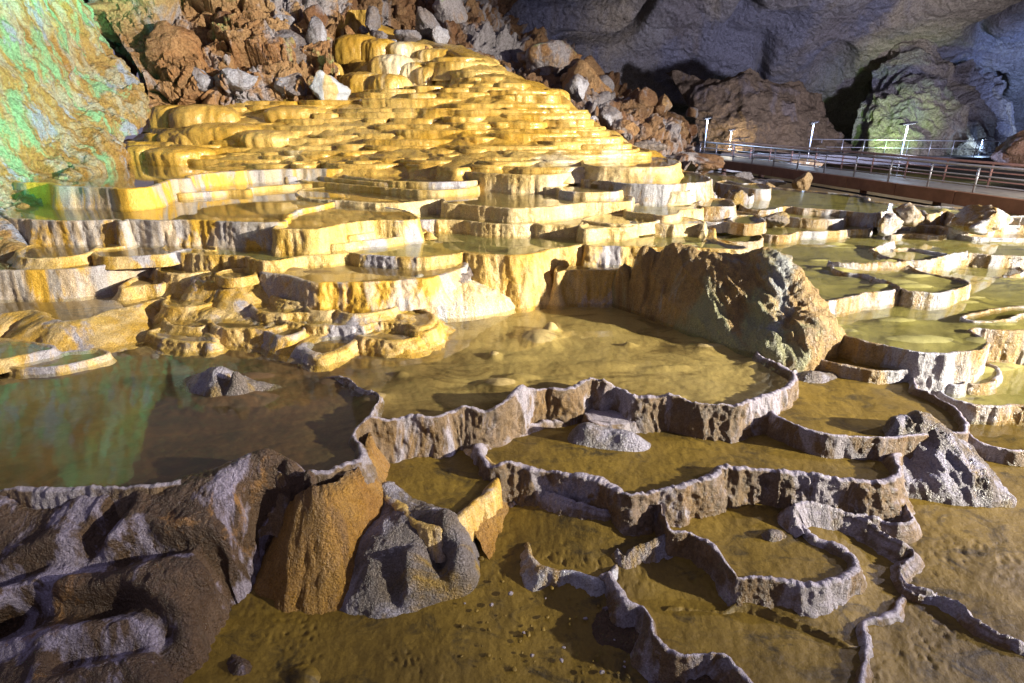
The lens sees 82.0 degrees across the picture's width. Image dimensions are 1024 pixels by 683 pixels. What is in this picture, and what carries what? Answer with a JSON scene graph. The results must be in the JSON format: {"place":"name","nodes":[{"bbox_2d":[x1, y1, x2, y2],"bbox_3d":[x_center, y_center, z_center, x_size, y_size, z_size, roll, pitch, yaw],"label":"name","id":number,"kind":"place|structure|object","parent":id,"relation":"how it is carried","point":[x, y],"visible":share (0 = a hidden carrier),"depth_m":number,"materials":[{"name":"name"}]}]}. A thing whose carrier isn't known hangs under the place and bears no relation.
{"place":"outdoors","nodes":[
{"label":"outdoors","id":0,"kind":"place"},
{"bbox_2d":[88,0,352,107],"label":"fractured rock face","id":1,"kind":"object","parent":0,"point":[247,41],"visible":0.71,"depth_m":25.02},
{"bbox_2d":[144,20,208,74],"bbox_3d":[-13.951,-11.900,24.677,2.249,2.719,1.930,0,21,0],"label":"boulder","id":2,"kind":"object","parent":1,"relation":"on","point":[168,37],"visible":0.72,"depth_m":23.88,"materials":[{"name":"orange stone"}]},
{"bbox_2d":[213,69,257,91],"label":"boulder","id":3,"kind":"object","parent":1,"relation":"on","point":[238,80],"visible":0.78,"depth_m":24.28,"materials":[{"name":"grey stone"}]},
{"bbox_2d":[274,72,306,96],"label":"boulder","id":4,"kind":"object","parent":1,"relation":"on","point":[288,83],"visible":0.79,"depth_m":24.77,"materials":[{"name":"grey stone"}]},
{"bbox_2d":[83,0,710,174],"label":"rubble slope","id":5,"kind":"structure","parent":0,"point":[488,28],"depth_m":34.51,"materials":[{"name":"orange stone"}]},
{"bbox_2d":[123,10,683,183],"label":"flowstone cascade","id":6,"kind":"object","parent":5,"relation":"on","point":[436,110],"visible":0.95,"depth_m":22.22,"materials":[{"name":"stone"}]},
{"bbox_2d":[309,70,350,99],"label":"boulder","id":7,"kind":"object","parent":6,"relation":"on","point":[323,86],"visible":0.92,"depth_m":24.36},
{"bbox_2d":[415,6,439,40],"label":"boulder","id":8,"kind":"object","parent":6,"relation":"on","point":[426,21],"visible":0.65,"depth_m":31.04,"materials":[{"name":"grey stone"}]},
{"bbox_2d":[432,0,467,25],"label":"boulder","id":9,"kind":"object","parent":5,"relation":"on","point":[451,10],"visible":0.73,"depth_m":34.73,"materials":[{"name":"grey stone"}]},
{"bbox_2d":[523,40,581,75],"bbox_3d":[2.355,-16.407,34.592,3.434,2.281,2.232,0,21,0],"label":"boulder","id":10,"kind":"object","parent":5,"relation":"on","point":[557,57],"visible":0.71,"depth_m":33.80,"materials":[{"name":"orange stone"}]},
{"bbox_2d":[564,73,588,102],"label":"boulder","id":11,"kind":"object","parent":5,"relation":"on","point":[576,86],"visible":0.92,"depth_m":27.76,"materials":[{"name":"grey stone"}]},
{"bbox_2d":[562,59,615,96],"bbox_3d":[4.214,-14.046,32.376,2.969,2.710,2.341,0,21,0],"label":"boulder","id":12,"kind":"object","parent":5,"relation":"on","point":[583,68],"visible":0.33,"depth_m":31.40,"materials":[{"name":"orange stone"}]},
{"bbox_2d":[666,152,724,172],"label":"boulder","id":13,"kind":"object","parent":5,"relation":"on","point":[706,162],"visible":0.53,"depth_m":25.77,"materials":[{"name":"orange stone"}]},
{"bbox_2d":[182,213,1023,682],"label":"cave floor","id":14,"kind":"structure","parent":0,"point":[972,557],"depth_m":6.05,"materials":[{"name":"stone"}]},
{"bbox_2d":[0,0,150,215],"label":"leaning cave wall","id":15,"kind":"structure","parent":14,"relation":"on","point":[74,99],"depth_m":18.39,"materials":[{"name":"stone"}]},
{"bbox_2d":[0,216,27,269],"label":"wall toe","id":16,"kind":"object","parent":15,"relation":"attached to","point":[12,240],"depth_m":12.56,"materials":[{"name":"stone"}]},
{"bbox_2d":[0,448,317,682],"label":"bedrock mass","id":17,"kind":"object","parent":14,"relation":"on","point":[149,588],"visible":0.85,"depth_m":5.90,"materials":[{"name":"stone"}]},
{"bbox_2d":[152,300,445,340],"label":"flowstone bank","id":18,"kind":"structure","parent":14,"relation":"on","point":[198,317],"depth_m":10.74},
{"bbox_2d":[152,317,208,336],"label":"rimstone pool","id":19,"kind":"structure","parent":18,"relation":"on","point":[168,328],"depth_m":10.40,"materials":[{"name":"stone"}]},
{"bbox_2d":[155,294,212,323],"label":"rimstone pool","id":20,"kind":"structure","parent":18,"relation":"on","point":[169,313],"depth_m":10.88,"materials":[{"name":"stone"}]},
{"bbox_2d":[204,318,289,352],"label":"rimstone pool","id":21,"kind":"structure","parent":18,"relation":"on","point":[245,337],"depth_m":10.16,"materials":[{"name":"stone"}]},
{"bbox_2d":[260,321,308,361],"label":"rimstone pool","id":22,"kind":"structure","parent":18,"relation":"on","point":[281,346],"depth_m":9.92,"materials":[{"name":"stone"}]},
{"bbox_2d":[269,295,304,312],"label":"rimstone pool","id":23,"kind":"structure","parent":18,"relation":"on","point":[279,304],"depth_m":10.90,"materials":[{"name":"stone"}]},
{"bbox_2d":[249,303,328,324],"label":"rimstone pool","id":24,"kind":"structure","parent":18,"relation":"on","point":[265,316],"depth_m":10.59,"materials":[{"name":"stone"}]},
{"bbox_2d":[287,335,360,371],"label":"rimstone pool","id":25,"kind":"structure","parent":18,"relation":"on","point":[317,354],"depth_m":9.61,"materials":[{"name":"stone"}]},
{"bbox_2d":[404,313,447,350],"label":"rimstone pool","id":26,"kind":"structure","parent":18,"relation":"on","point":[435,337],"depth_m":10.15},
{"bbox_2d":[288,663,320,682],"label":"rock","id":27,"kind":"object","parent":14,"relation":"on","point":[304,673],"visible":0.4,"depth_m":5.53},
{"bbox_2d":[252,432,389,614],"bbox_3d":[-1.827,1.915,7.154,1.679,1.332,2.891,7,22,17],"label":"flowstone chute","id":28,"kind":"object","parent":14,"relation":"on","point":[308,563],"visible":0.62,"depth_m":6.33,"materials":[{"name":"stone"}]},
{"bbox_2d":[0,307,798,537],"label":"rimstone pool","id":29,"kind":"structure","parent":14,"relation":"on","point":[131,417],"depth_m":8.27,"materials":[{"name":"stone"}]},
{"bbox_2d":[0,338,63,373],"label":"rimstone pool","id":30,"kind":"structure","parent":29,"relation":"on","point":[18,353],"depth_m":9.41,"materials":[{"name":"stone"}]},
{"bbox_2d":[4,348,116,378],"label":"rimstone pool","id":31,"kind":"structure","parent":29,"relation":"on","point":[73,361],"depth_m":9.26,"materials":[{"name":"stone"}]},
{"bbox_2d":[0,296,182,352],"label":"bank","id":32,"kind":"structure","parent":29,"relation":"on","point":[103,323],"depth_m":10.42,"materials":[{"name":"stone"}]},
{"bbox_2d":[0,263,162,302],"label":"rimstone pool","id":33,"kind":"structure","parent":32,"relation":"on","point":[90,281],"depth_m":11.47,"materials":[{"name":"stone"}]},
{"bbox_2d":[6,244,126,269],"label":"rimstone pool","id":34,"kind":"structure","parent":33,"relation":"on","point":[35,256],"depth_m":11.91,"materials":[{"name":"stone"}]},
{"bbox_2d":[91,245,218,269],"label":"rimstone pool","id":35,"kind":"structure","parent":33,"relation":"on","point":[141,257],"depth_m":11.93,"materials":[{"name":"stone"}]},
{"bbox_2d":[109,276,165,304],"bbox_3d":[-7.364,-1.087,11.902,1.155,0.298,1.330,0,21,0],"label":"rock","id":36,"kind":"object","parent":32,"relation":"on","point":[136,289],"depth_m":11.57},
{"bbox_2d":[149,267,213,298],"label":"rimstone pool","id":37,"kind":"structure","parent":32,"relation":"on","point":[178,282],"depth_m":11.75,"materials":[{"name":"stone"}]},
{"bbox_2d":[178,274,268,312],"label":"rimstone pool","id":38,"kind":"structure","parent":32,"relation":"on","point":[204,288],"depth_m":11.24,"materials":[{"name":"stone"}]},
{"bbox_2d":[214,268,259,287],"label":"rimstone pool","id":39,"kind":"structure","parent":38,"relation":"on","point":[236,277],"depth_m":11.27,"materials":[{"name":"stone"}]},
{"bbox_2d":[144,326,228,357],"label":"rimstone pool","id":40,"kind":"structure","parent":29,"relation":"on","point":[207,344],"depth_m":9.98,"materials":[{"name":"stone"}]},
{"bbox_2d":[175,366,281,397],"bbox_3d":[-4.266,0.599,8.681,2.058,0.698,1.180,10,24,24],"label":"lone rock","id":41,"kind":"object","parent":29,"relation":"in","point":[211,382],"visible":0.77,"depth_m":8.36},
{"bbox_2d":[327,375,383,417],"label":"rimstone ridge","id":42,"kind":"structure","parent":29,"relation":"on","point":[351,386],"depth_m":8.43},
{"bbox_2d":[278,308,455,339],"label":"rimstone pool","id":43,"kind":"structure","parent":29,"relation":"on","point":[426,319],"depth_m":10.31,"materials":[{"name":"stone"}]},
{"bbox_2d":[304,306,407,330],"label":"rimstone pool","id":44,"kind":"structure","parent":43,"relation":"on","point":[332,317],"depth_m":10.49,"materials":[{"name":"stone"}]},
{"bbox_2d":[348,332,447,358],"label":"rimstone pool","id":45,"kind":"structure","parent":29,"relation":"on","point":[392,345],"depth_m":9.88,"materials":[{"name":"stone"}]},
{"bbox_2d":[161,227,748,312],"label":"rimstone pool","id":46,"kind":"structure","parent":29,"relation":"on","point":[519,272],"depth_m":12.20,"materials":[{"name":"stone"}]},
{"bbox_2d":[0,188,334,251],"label":"rimstone pool","id":47,"kind":"structure","parent":46,"relation":"on","point":[244,223],"depth_m":12.77,"materials":[{"name":"stone"}]},
{"bbox_2d":[13,164,342,209],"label":"rimstone pool","id":48,"kind":"structure","parent":47,"relation":"on","point":[136,186],"depth_m":15.71,"materials":[{"name":"stone"}]},
{"bbox_2d":[176,181,312,197],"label":"rimstone pool","id":49,"kind":"structure","parent":47,"relation":"on","point":[234,189],"depth_m":17.23,"materials":[{"name":"stone"}]},
{"bbox_2d":[270,207,425,256],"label":"rimstone pool","id":50,"kind":"structure","parent":46,"relation":"on","point":[317,233],"depth_m":13.01,"materials":[{"name":"stone"}]},
{"bbox_2d":[259,262,471,312],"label":"rimstone pool","id":51,"kind":"structure","parent":46,"relation":"on","point":[352,288],"depth_m":10.99,"materials":[{"name":"stone"}]},
{"bbox_2d":[330,228,437,253],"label":"rimstone pool","id":52,"kind":"structure","parent":46,"relation":"on","point":[370,244],"depth_m":12.68,"materials":[{"name":"stone"}]},
{"bbox_2d":[419,214,638,244],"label":"rimstone pool","id":53,"kind":"structure","parent":46,"relation":"on","point":[579,231],"depth_m":13.77,"materials":[{"name":"stone"}]},
{"bbox_2d":[295,187,634,223],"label":"rimstone pool","id":54,"kind":"structure","parent":53,"relation":"on","point":[501,207],"depth_m":15.03,"materials":[{"name":"stone"}]},
{"bbox_2d":[300,179,479,195],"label":"rimstone pool","id":55,"kind":"structure","parent":54,"relation":"on","point":[417,191],"depth_m":16.73,"materials":[{"name":"stone"}]},
{"bbox_2d":[343,174,478,186],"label":"rimstone pool","id":56,"kind":"structure","parent":54,"relation":"on","point":[398,180],"depth_m":17.24,"materials":[{"name":"stone"}]},
{"bbox_2d":[465,171,575,192],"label":"rimstone pool","id":57,"kind":"structure","parent":54,"relation":"on","point":[514,182],"depth_m":16.81,"materials":[{"name":"stone"}]},
{"bbox_2d":[544,184,623,201],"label":"rimstone pool","id":58,"kind":"structure","parent":54,"relation":"on","point":[578,192],"depth_m":15.73,"materials":[{"name":"stone"}]},
{"bbox_2d":[576,171,714,206],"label":"rimstone pool","id":59,"kind":"structure","parent":54,"relation":"on","point":[657,194],"depth_m":16.08,"materials":[{"name":"stone"}]},
{"bbox_2d":[581,157,683,183],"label":"rimstone pool","id":60,"kind":"structure","parent":59,"relation":"on","point":[656,169],"depth_m":16.79,"materials":[{"name":"stone"}]},
{"bbox_2d":[581,214,659,235],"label":"rimstone pool","id":61,"kind":"structure","parent":46,"relation":"on","point":[619,220],"depth_m":13.91,"materials":[{"name":"stone"}]},
{"bbox_2d":[640,217,707,237],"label":"rimstone pool","id":62,"kind":"structure","parent":46,"relation":"on","point":[687,227],"depth_m":13.89,"materials":[{"name":"stone"}]},
{"bbox_2d":[705,211,766,232],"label":"rimstone pool","id":63,"kind":"structure","parent":46,"relation":"on","point":[720,227],"depth_m":14.82,"materials":[{"name":"stone"}]},
{"bbox_2d":[622,202,703,223],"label":"rimstone pool","id":64,"kind":"structure","parent":63,"relation":"on","point":[669,215],"depth_m":14.94,"materials":[{"name":"stone"}]},
{"bbox_2d":[696,198,736,221],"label":"rimstone pool","id":65,"kind":"structure","parent":63,"relation":"on","point":[719,209],"depth_m":15.28,"materials":[{"name":"stone"}]},
{"bbox_2d":[727,215,765,235],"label":"rimstone pool","id":66,"kind":"structure","parent":63,"relation":"on","point":[743,228],"depth_m":14.49,"materials":[{"name":"stone"}]},
{"bbox_2d":[414,274,515,322],"bbox_3d":[-1.290,-0.943,11.974,3.097,1.134,1.569,-4,22,-10],"label":"dripping flowstone","id":67,"kind":"object","parent":29,"relation":"on","point":[473,300],"visible":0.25,"depth_m":11.55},
{"bbox_2d":[547,265,632,309],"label":"rimstone pool","id":68,"kind":"structure","parent":29,"relation":"on","point":[577,286],"depth_m":12.31,"materials":[{"name":"stone"}]},
{"bbox_2d":[581,409,638,433],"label":"rock","id":69,"kind":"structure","parent":29,"relation":"on","point":[612,419],"depth_m":8.32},
{"bbox_2d":[339,481,479,618],"bbox_3d":[-1.177,2.306,6.850,1.942,1.145,2.090,0,21,0],"label":"pitted boulder","id":70,"kind":"object","parent":14,"relation":"on","point":[397,570],"visible":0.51,"depth_m":6.27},
{"bbox_2d":[384,448,502,562],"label":"rimstone pool","id":71,"kind":"structure","parent":14,"relation":"on","point":[463,490],"depth_m":7.09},
{"bbox_2d":[474,501,508,559],"bbox_3d":[-0.275,2.127,7.207,1.548,0.795,1.543,0,21,0],"label":"flowstone flank","id":72,"kind":"object","parent":14,"relation":"on","point":[490,529],"visible":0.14,"depth_m":6.88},
{"bbox_2d":[520,542,618,596],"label":"rimstone dam","id":73,"kind":"structure","parent":14,"relation":"on","point":[537,575],"depth_m":6.40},
{"bbox_2d":[530,490,610,521],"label":"rimstone ridge","id":74,"kind":"structure","parent":14,"relation":"on","point":[553,502],"depth_m":7.03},
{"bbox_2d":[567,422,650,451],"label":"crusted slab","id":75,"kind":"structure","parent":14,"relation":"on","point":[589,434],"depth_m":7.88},
{"bbox_2d":[591,606,639,653],"bbox_3d":[1.042,2.968,6.139,0.942,0.445,1.482,-11,24,-26],"label":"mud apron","id":76,"kind":"object","parent":14,"relation":"on","point":[605,631],"visible":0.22,"depth_m":5.91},
{"bbox_2d":[470,419,914,536],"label":"rimstone pool","id":77,"kind":"structure","parent":14,"relation":"on","point":[682,480],"depth_m":7.23,"materials":[{"name":"stone"}]},
{"bbox_2d":[612,242,846,372],"bbox_3d":[4.078,-0.957,11.459,2.720,1.991,4.856,-12,25,-29],"label":"flowstone mound","id":78,"kind":"object","parent":14,"relation":"on","point":[768,303],"visible":0.91,"depth_m":10.43,"materials":[{"name":"stone"}]},
{"bbox_2d":[598,571,906,682],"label":"rimstone pool","id":79,"kind":"structure","parent":14,"relation":"on","point":[681,646],"depth_m":5.67,"materials":[{"name":"stone"}]},
{"bbox_2d":[611,534,672,568],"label":"rimstone ridge","id":80,"kind":"structure","parent":79,"relation":"on","point":[651,551],"depth_m":6.56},
{"bbox_2d":[664,602,860,649],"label":"rimstone ridge","id":81,"kind":"structure","parent":79,"relation":"on","point":[764,612],"depth_m":5.97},
{"bbox_2d":[654,504,866,617],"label":"rimstone pool","id":82,"kind":"structure","parent":14,"relation":"on","point":[808,573],"depth_m":6.35,"materials":[{"name":"stone"}]},
{"bbox_2d":[705,173,961,226],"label":"rimstone pool","id":83,"kind":"structure","parent":14,"relation":"on","point":[860,211],"depth_m":18.18,"materials":[{"name":"stone"}]},
{"bbox_2d":[713,180,770,198],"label":"rimstone pool","id":84,"kind":"structure","parent":83,"relation":"on","point":[760,191],"depth_m":20.76,"materials":[{"name":"stone"}]},
{"bbox_2d":[777,501,924,582],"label":"rimstone ridge","id":85,"kind":"structure","parent":14,"relation":"on","point":[808,514],"depth_m":6.84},
{"bbox_2d":[819,356,910,384],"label":"rimstone pool","id":86,"kind":"structure","parent":14,"relation":"on","point":[840,367],"depth_m":9.37,"materials":[{"name":"stone"}]},
{"bbox_2d":[766,370,969,460],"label":"rimstone pool","id":87,"kind":"structure","parent":14,"relation":"on","point":[838,418],"depth_m":8.21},
{"bbox_2d":[852,504,921,543],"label":"rimstone ridge","id":88,"kind":"structure","parent":14,"relation":"on","point":[907,530],"depth_m":6.80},
{"bbox_2d":[836,267,1023,395],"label":"rimstone pool","id":89,"kind":"structure","parent":14,"relation":"on","point":[934,352],"depth_m":10.12,"materials":[{"name":"stone"}]},
{"bbox_2d":[763,227,1023,316],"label":"rimstone pool","id":90,"kind":"structure","parent":89,"relation":"on","point":[926,288],"depth_m":13.14,"materials":[{"name":"stone"}]},
{"bbox_2d":[716,233,763,251],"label":"rimstone pool","id":91,"kind":"structure","parent":90,"relation":"on","point":[753,242],"depth_m":14.38,"materials":[{"name":"stone"}]},
{"bbox_2d":[741,210,847,229],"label":"rimstone pool","id":92,"kind":"structure","parent":90,"relation":"on","point":[816,222],"depth_m":16.88,"materials":[{"name":"stone"}]},
{"bbox_2d":[761,225,872,243],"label":"rimstone pool","id":93,"kind":"structure","parent":90,"relation":"on","point":[780,235],"depth_m":16.27,"materials":[{"name":"stone"}]},
{"bbox_2d":[885,227,1023,242],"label":"rimstone pool","id":94,"kind":"structure","parent":90,"relation":"on","point":[903,233],"depth_m":16.16,"materials":[{"name":"stone"}]},
{"bbox_2d":[877,213,903,235],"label":"crusted rock","id":95,"kind":"object","parent":94,"relation":"on","point":[890,223],"visible":1,"depth_m":15.97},
{"bbox_2d":[892,202,924,226],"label":"crusted rock","id":96,"kind":"object","parent":94,"relation":"on","point":[910,214],"visible":0.88,"depth_m":15.97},
{"bbox_2d":[946,205,1013,234],"bbox_3d":[12.515,-3.271,15.751,1.512,0.794,1.026,-10,24,-25],"label":"twisted rock","id":97,"kind":"object","parent":94,"relation":"on","point":[979,219],"visible":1,"depth_m":15.45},
{"bbox_2d":[910,215,1023,239],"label":"rimstone pool","id":98,"kind":"structure","parent":90,"relation":"on","point":[1016,226],"depth_m":16.60,"materials":[{"name":"stone"}]},
{"bbox_2d":[959,305,1023,322],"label":"rimstone pool","id":99,"kind":"structure","parent":89,"relation":"on","point":[1011,314],"depth_m":10.86,"materials":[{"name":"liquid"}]},
{"bbox_2d":[882,410,1016,507],"bbox_3d":[5.649,1.519,7.820,1.986,1.129,1.708,0,21,0],"label":"pitted rock","id":100,"kind":"object","parent":14,"relation":"on","point":[944,464],"visible":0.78,"depth_m":7.42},
{"bbox_2d":[890,563,1023,655],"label":"rimstone ridge","id":101,"kind":"structure","parent":14,"relation":"on","point":[959,612],"depth_m":5.89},
{"bbox_2d":[936,362,1023,425],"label":"rimstone pool","id":102,"kind":"structure","parent":14,"relation":"on","point":[1003,405],"depth_m":9.02,"materials":[{"name":"stone"}]},
{"bbox_2d":[966,363,1002,394],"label":"rimstone pool","id":103,"kind":"structure","parent":102,"relation":"on","point":[989,381],"depth_m":9.42,"materials":[{"name":"stone"}]},
{"bbox_2d":[963,416,1023,466],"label":"rimstone pool","id":104,"kind":"structure","parent":14,"relation":"on","point":[1002,444],"depth_m":8.36,"materials":[{"name":"stone"}]},
{"bbox_2d":[504,0,1023,155],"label":"cave wall","id":105,"kind":"structure","parent":0,"point":[834,53],"depth_m":52.14,"materials":[{"name":"grey stone"}]},
{"bbox_2d":[666,68,851,152],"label":"tan rock face","id":106,"kind":"object","parent":105,"relation":"attached to","point":[753,105],"visible":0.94,"depth_m":45.94},
{"bbox_2d":[718,139,1004,166],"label":"railing","id":107,"kind":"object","parent":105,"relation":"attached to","point":[977,158],"visible":0.59,"depth_m":46.54,"materials":[{"name":"metal"}]},
{"bbox_2d":[851,39,1016,155],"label":"pale buttress","id":108,"kind":"structure","parent":105,"relation":"attached to","point":[929,89],"depth_m":48.59,"materials":[{"name":"grey stone"}]},
{"bbox_2d":[714,164,1023,207],"bbox_3d":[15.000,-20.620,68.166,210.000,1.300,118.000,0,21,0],"label":"railing","id":109,"kind":"object","parent":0,"point":[876,199],"depth_m":51.97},
{"bbox_2d":[698,141,1023,214],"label":"walkway","id":110,"kind":"structure","parent":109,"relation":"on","point":[1007,200],"depth_m":26.74,"materials":[{"name":"brown metal"}]},
{"bbox_2d":[990,130,1023,168],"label":"boulder","id":111,"kind":"object","parent":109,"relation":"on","point":[1010,149],"visible":0.91,"depth_m":38.20,"materials":[{"name":"orange stone"}]},
{"bbox_2d":[826,261,913,270],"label":"rimstone ridge","id":112,"kind":"structure","parent":0,"point":[883,266],"depth_m":13.10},
{"bbox_2d":[868,247,967,266],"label":"rimstone ridge","id":113,"kind":"structure","parent":0,"point":[935,261],"depth_m":13.94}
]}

